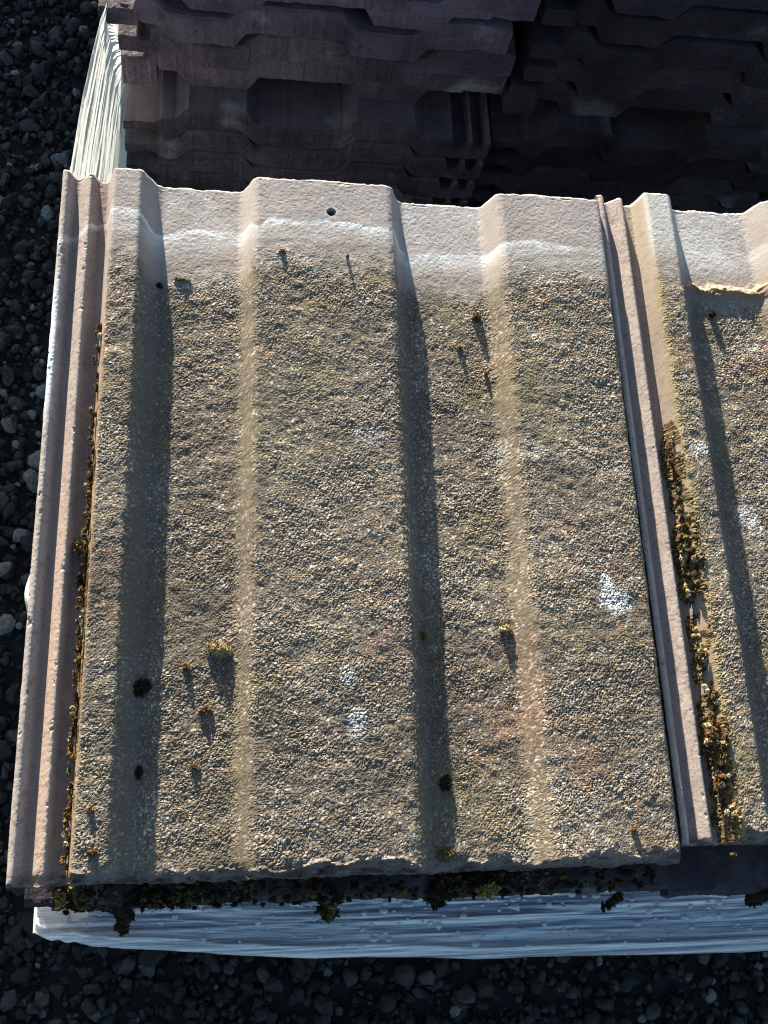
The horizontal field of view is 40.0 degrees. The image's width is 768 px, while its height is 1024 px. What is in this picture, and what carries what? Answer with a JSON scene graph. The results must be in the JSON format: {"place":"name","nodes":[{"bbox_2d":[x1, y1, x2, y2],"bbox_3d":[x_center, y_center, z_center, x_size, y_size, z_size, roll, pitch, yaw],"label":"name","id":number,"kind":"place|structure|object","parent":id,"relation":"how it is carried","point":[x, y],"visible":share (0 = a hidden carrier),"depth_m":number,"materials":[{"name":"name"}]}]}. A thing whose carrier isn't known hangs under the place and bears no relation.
{"place":"outdoors","nodes":[
{"label":"outdoors","id":0,"kind":"place"},
{"bbox_2d":[0,0,767,1023],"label":"ground","id":1,"kind":"structure","parent":0,"point":[460,978],"depth_m":0.88,"materials":[{"name":"black gravel"}]},
{"bbox_2d":[466,202,485,207],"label":"concrete tile","id":2,"kind":"object","parent":1,"relation":"on","point":[476,205],"depth_m":1.09,"materials":[{"name":"black concrete"}]},
{"bbox_2d":[467,184,747,213],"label":"concrete tile","id":3,"kind":"object","parent":2,"relation":"on","point":[486,193],"visible":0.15,"depth_m":1.07,"materials":[{"name":"black concrete"}]},
{"bbox_2d":[475,165,767,208],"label":"concrete tile","id":4,"kind":"object","parent":3,"relation":"on","point":[726,193],"visible":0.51,"depth_m":1.05,"materials":[{"name":"black concrete"}]},
{"bbox_2d":[483,147,767,192],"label":"concrete tile","id":5,"kind":"object","parent":4,"relation":"on","point":[740,175],"visible":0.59,"depth_m":1.03,"materials":[{"name":"black concrete"}]},
{"bbox_2d":[487,93,767,173],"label":"concrete tile","id":6,"kind":"object","parent":5,"relation":"on","point":[649,137],"visible":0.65,"depth_m":1.00,"materials":[{"name":"grey concrete"}]},
{"bbox_2d":[501,21,767,129],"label":"concrete tile","id":7,"kind":"object","parent":6,"relation":"on","point":[519,95],"visible":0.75,"depth_m":0.96,"materials":[{"name":"grey concrete"}]},
{"bbox_2d":[517,20,767,110],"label":"concrete tile","id":8,"kind":"object","parent":7,"relation":"on","point":[567,68],"visible":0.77,"depth_m":0.94,"materials":[{"name":"grey concrete"}]},
{"bbox_2d":[526,7,767,87],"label":"concrete tile","id":9,"kind":"object","parent":8,"relation":"on","point":[590,49],"visible":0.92,"depth_m":0.90,"materials":[{"name":"grey concrete"}]},
{"bbox_2d":[539,0,767,57],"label":"concrete tile","id":10,"kind":"object","parent":9,"relation":"on","point":[607,21],"visible":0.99,"depth_m":0.87,"materials":[{"name":"grey concrete"}]},
{"bbox_2d":[612,0,767,18],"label":"concrete tile","id":11,"kind":"object","parent":10,"relation":"on","point":[669,9],"visible":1,"depth_m":0.85,"materials":[{"name":"grey concrete"}]},
{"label":"concrete tile","id":12,"kind":"object","parent":1,"relation":"on","visible":0},
{"bbox_2d":[145,171,466,206],"bbox_3d":[-0.088,-0.500,1.100,0.334,0.044,0.407,1,70,-9],"label":"concrete tile","id":13,"kind":"object","parent":12,"relation":"on","point":[231,182],"visible":0.1,"depth_m":1.01,"materials":[{"name":"grey concrete"}]},
{"bbox_2d":[126,150,474,198],"bbox_3d":[-0.083,-0.510,1.075,0.334,0.044,0.408,1,70,-9],"label":"concrete tile","id":14,"kind":"object","parent":13,"relation":"on","point":[402,178],"visible":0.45,"depth_m":1.00,"materials":[{"name":"grey concrete"}]},
{"bbox_2d":[125,127,482,179],"bbox_3d":[-0.078,-0.520,1.048,0.334,0.044,0.408,1,70,-9],"label":"concrete tile","id":15,"kind":"object","parent":14,"relation":"on","point":[410,160],"visible":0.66,"depth_m":0.98,"materials":[{"name":"grey concrete"}]},
{"bbox_2d":[123,67,490,158],"bbox_3d":[-0.073,-0.531,1.021,0.334,0.044,0.407,1,70,-9],"label":"concrete tile","id":16,"kind":"object","parent":15,"relation":"on","point":[291,113],"visible":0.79,"depth_m":0.95,"materials":[{"name":"grey concrete"}]},
{"bbox_2d":[121,47,506,102],"bbox_3d":[-0.067,-0.568,0.991,0.334,0.049,0.408,1,70,-9],"label":"concrete tile","id":17,"kind":"object","parent":16,"relation":"on","point":[140,68],"visible":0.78,"depth_m":0.92,"materials":[{"name":"grey concrete"}]},
{"bbox_2d":[118,19,515,85],"bbox_3d":[-0.062,-0.573,0.962,0.334,0.044,0.408,1,70,-9],"label":"concrete tile","id":18,"kind":"object","parent":17,"relation":"on","point":[248,51],"visible":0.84,"depth_m":0.89,"materials":[{"name":"grey concrete"}]},
{"bbox_2d":[98,0,512,61],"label":"concrete tile","id":19,"kind":"object","parent":18,"relation":"on","point":[357,32],"visible":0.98,"depth_m":0.86,"materials":[{"name":"grey concrete"}]},
{"bbox_2d":[182,0,540,30],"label":"concrete tile","id":20,"kind":"object","parent":19,"relation":"on","point":[423,15],"visible":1,"depth_m":0.84,"materials":[{"name":"grey concrete"}]},
{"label":"concrete tile","id":21,"kind":"object","parent":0,"visible":0},
{"bbox_2d":[660,845,767,898],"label":"concrete tile","id":22,"kind":"object","parent":21,"relation":"on","point":[718,870],"visible":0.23,"depth_m":0.58,"materials":[{"name":"grey concrete"}]},
{"bbox_2d":[594,193,767,846],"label":"concrete tile","id":23,"kind":"object","parent":22,"relation":"on","point":[693,372],"visible":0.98,"depth_m":0.64,"materials":[{"name":"beige concrete"}]},
{"bbox_2d":[659,420,742,855],"bbox_3d":[0.176,0.062,0.591,0.014,0.018,0.250,1,70,-9],"label":"groove moss","id":24,"kind":"object","parent":23,"relation":"on","point":[689,558],"visible":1,"depth_m":0.59,"materials":[{"name":"brown plant"}]},
{"bbox_2d":[709,311,715,317],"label":"moss clump","id":25,"kind":"object","parent":23,"relation":"on","point":[712,314],"visible":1,"depth_m":0.67,"materials":[{"name":"brown plant"}]},
{"bbox_2d":[743,887,767,908],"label":"moss clump","id":26,"kind":"object","parent":22,"relation":"on","point":[757,899],"visible":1,"depth_m":0.58,"materials":[{"name":"green plant"}]},
{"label":"concrete tile","id":27,"kind":"object","parent":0,"visible":0},
{"bbox_2d":[24,3,767,958],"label":"plastic wrap","id":28,"kind":"object","parent":27,"relation":"on","point":[100,151],"visible":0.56,"depth_m":0.59,"materials":[{"name":"white plastic"}]},
{"bbox_2d":[61,891,767,948],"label":"water droplets","id":29,"kind":"object","parent":28,"relation":"on","point":[463,915],"visible":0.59,"depth_m":0.59},
{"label":"concrete tile","id":30,"kind":"object","parent":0,"visible":0},
{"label":"concrete tile","id":31,"kind":"object","parent":30,"relation":"on","visible":0},
{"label":"concrete tile","id":32,"kind":"object","parent":31,"relation":"on","visible":0},
{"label":"concrete tile","id":33,"kind":"object","parent":32,"relation":"on","visible":0},
{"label":"concrete tile","id":34,"kind":"object","parent":33,"relation":"on","visible":0},
{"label":"concrete tile","id":35,"kind":"object","parent":34,"relation":"on","visible":0},
{"bbox_2d":[24,863,668,907],"bbox_3d":[-0.020,0.013,0.624,0.334,0.044,0.408,2,70,-9],"label":"concrete tile","id":36,"kind":"object","parent":35,"relation":"on","point":[37,897],"visible":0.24,"depth_m":0.54,"materials":[{"name":"grey concrete"}]},
{"bbox_2d":[52,889,66,907],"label":"moss clump","id":37,"kind":"object","parent":36,"relation":"on","point":[59,897],"visible":1,"depth_m":0.51,"materials":[{"name":"green plant"}]},
{"bbox_2d":[101,900,138,936],"bbox_3d":[-0.134,0.204,0.536,0.017,0.032,0.021,22,68,-1],"label":"moss clump","id":38,"kind":"object","parent":36,"relation":"on","point":[124,917],"visible":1,"depth_m":0.54,"materials":[{"name":"green plant"}]},
{"bbox_2d":[313,883,343,921],"bbox_3d":[-0.027,0.202,0.548,0.022,0.036,0.020,1,70,-9],"label":"moss clump","id":39,"kind":"object","parent":36,"relation":"on","point":[322,911],"visible":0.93,"depth_m":0.55,"materials":[{"name":"green plant"}]},
{"bbox_2d":[325,902,337,923],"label":"moss clump","id":40,"kind":"object","parent":39,"relation":"on","point":[332,908],"visible":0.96,"depth_m":0.55,"materials":[{"name":"green plant"}]},
{"bbox_2d":[6,168,679,888],"bbox_3d":[-0.022,-0.007,0.599,0.334,0.044,0.406,1,70,-9],"label":"concrete tile","id":41,"kind":"object","parent":36,"relation":"on","point":[330,484],"visible":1,"depth_m":0.57,"materials":[{"name":"beige concrete"}]},
{"bbox_2d":[72,538,86,555],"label":"moss clump","id":42,"kind":"object","parent":41,"relation":"on","point":[77,544],"visible":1,"depth_m":0.56,"materials":[{"name":"green plant"}]},
{"bbox_2d":[59,322,101,878],"bbox_3d":[-0.157,0.032,0.549,0.007,0.015,0.299,1,70,-9],"label":"groove moss","id":43,"kind":"object","parent":41,"relation":"on","point":[79,653],"visible":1,"depth_m":0.54,"materials":[{"name":"brown plant"}]},
{"bbox_2d":[76,576,84,588],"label":"moss clump","id":44,"kind":"object","parent":41,"relation":"on","point":[79,581],"visible":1,"depth_m":0.55,"materials":[{"name":"plant"}]},
{"bbox_2d":[86,807,93,812],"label":"moss clump","id":45,"kind":"object","parent":41,"relation":"on","point":[90,809],"visible":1,"depth_m":0.50,"materials":[{"name":"brown plant"}]},
{"bbox_2d":[86,848,97,856],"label":"moss clump","id":46,"kind":"object","parent":41,"relation":"on","point":[92,852],"visible":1,"depth_m":0.49,"materials":[{"name":"brown plant"}]},
{"bbox_2d":[94,378,98,391],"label":"moss clump","id":47,"kind":"object","parent":41,"relation":"on","point":[96,384],"visible":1,"depth_m":0.59,"materials":[{"name":"green plant"}]},
{"bbox_2d":[134,766,143,779],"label":"moss clump","id":48,"kind":"object","parent":41,"relation":"on","point":[138,771],"visible":1,"depth_m":0.53,"materials":[{"name":"green plant"}]},
{"bbox_2d":[133,677,151,697],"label":"moss clump","id":49,"kind":"object","parent":41,"relation":"on","point":[142,686],"visible":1,"depth_m":0.54,"materials":[{"name":"green plant"}]},
{"bbox_2d":[156,282,162,288],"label":"moss clump","id":50,"kind":"object","parent":41,"relation":"on","point":[159,285],"visible":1,"depth_m":0.62,"materials":[{"name":"plant"}]},
{"bbox_2d":[173,276,191,280],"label":"moss clump","id":51,"kind":"object","parent":41,"relation":"on","point":[179,279],"visible":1,"depth_m":0.62,"materials":[{"name":"green plant"}]},
{"bbox_2d":[182,663,189,669],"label":"moss clump","id":52,"kind":"object","parent":41,"relation":"on","point":[186,666],"visible":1,"depth_m":0.55,"materials":[{"name":"brown plant"}]},
{"bbox_2d":[189,763,200,770],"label":"moss clump","id":53,"kind":"object","parent":41,"relation":"on","point":[194,766],"visible":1,"depth_m":0.53,"materials":[{"name":"brown plant"}]},
{"bbox_2d":[197,706,213,714],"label":"moss clump","id":54,"kind":"object","parent":41,"relation":"on","point":[204,710],"visible":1,"depth_m":0.54,"materials":[{"name":"brown plant"}]},
{"bbox_2d":[205,640,232,659],"bbox_3d":[-0.086,0.072,0.552,0.015,0.005,0.010,29,68,2],"label":"moss clump","id":55,"kind":"object","parent":41,"relation":"on","point":[219,650],"visible":1,"depth_m":0.55,"materials":[{"name":"plant"}]},
{"bbox_2d":[421,630,427,639],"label":"moss clump","id":56,"kind":"object","parent":41,"relation":"on","point":[424,635],"visible":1,"depth_m":0.57,"materials":[{"name":"green plant"}]},
{"bbox_2d":[439,774,452,791],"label":"moss clump","id":57,"kind":"object","parent":41,"relation":"on","point":[444,782],"visible":1,"depth_m":0.55,"materials":[{"name":"plant"}]},
{"bbox_2d":[437,845,456,860],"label":"moss clump","id":58,"kind":"object","parent":41,"relation":"on","point":[448,853],"visible":1,"depth_m":0.53,"materials":[{"name":"green plant"}]},
{"bbox_2d":[471,312,481,321],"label":"moss clump","id":59,"kind":"object","parent":41,"relation":"on","point":[477,317],"visible":1,"depth_m":0.65,"materials":[{"name":"plant"}]},
{"bbox_2d":[499,624,512,635],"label":"moss clump","id":60,"kind":"object","parent":41,"relation":"on","point":[506,629],"visible":1,"depth_m":0.58,"materials":[{"name":"yellow plant"}]},
{"bbox_2d":[630,827,637,831],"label":"moss clump","id":61,"kind":"object","parent":41,"relation":"on","point":[633,829],"visible":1,"depth_m":0.54,"materials":[{"name":"brown plant"}]},
{"bbox_2d":[49,866,655,915],"bbox_3d":[-0.010,0.193,0.541,0.311,0.027,0.016,1,70,-9],"label":"edge moss","id":62,"kind":"object","parent":36,"relation":"on","point":[216,895],"visible":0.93,"depth_m":0.54,"materials":[{"name":"plant"}]},
{"bbox_2d":[421,887,451,910],"bbox_3d":[0.028,0.204,0.557,0.016,0.022,0.013,1,70,-9],"label":"moss clump","id":63,"kind":"object","parent":36,"relation":"on","point":[436,901],"visible":1,"depth_m":0.55,"materials":[{"name":"green plant"}]},
{"bbox_2d":[476,881,501,900],"bbox_3d":[0.054,0.195,0.544,0.010,0.009,0.012,41,69,7],"label":"moss clump","id":64,"kind":"object","parent":36,"relation":"on","point":[489,890],"visible":1,"depth_m":0.54,"materials":[{"name":"green plant"}]},
{"bbox_2d":[601,892,624,912],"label":"moss clump","id":65,"kind":"object","parent":36,"relation":"attached to","point":[615,899],"visible":1,"depth_m":0.57,"materials":[{"name":"green plant"}]}
]}

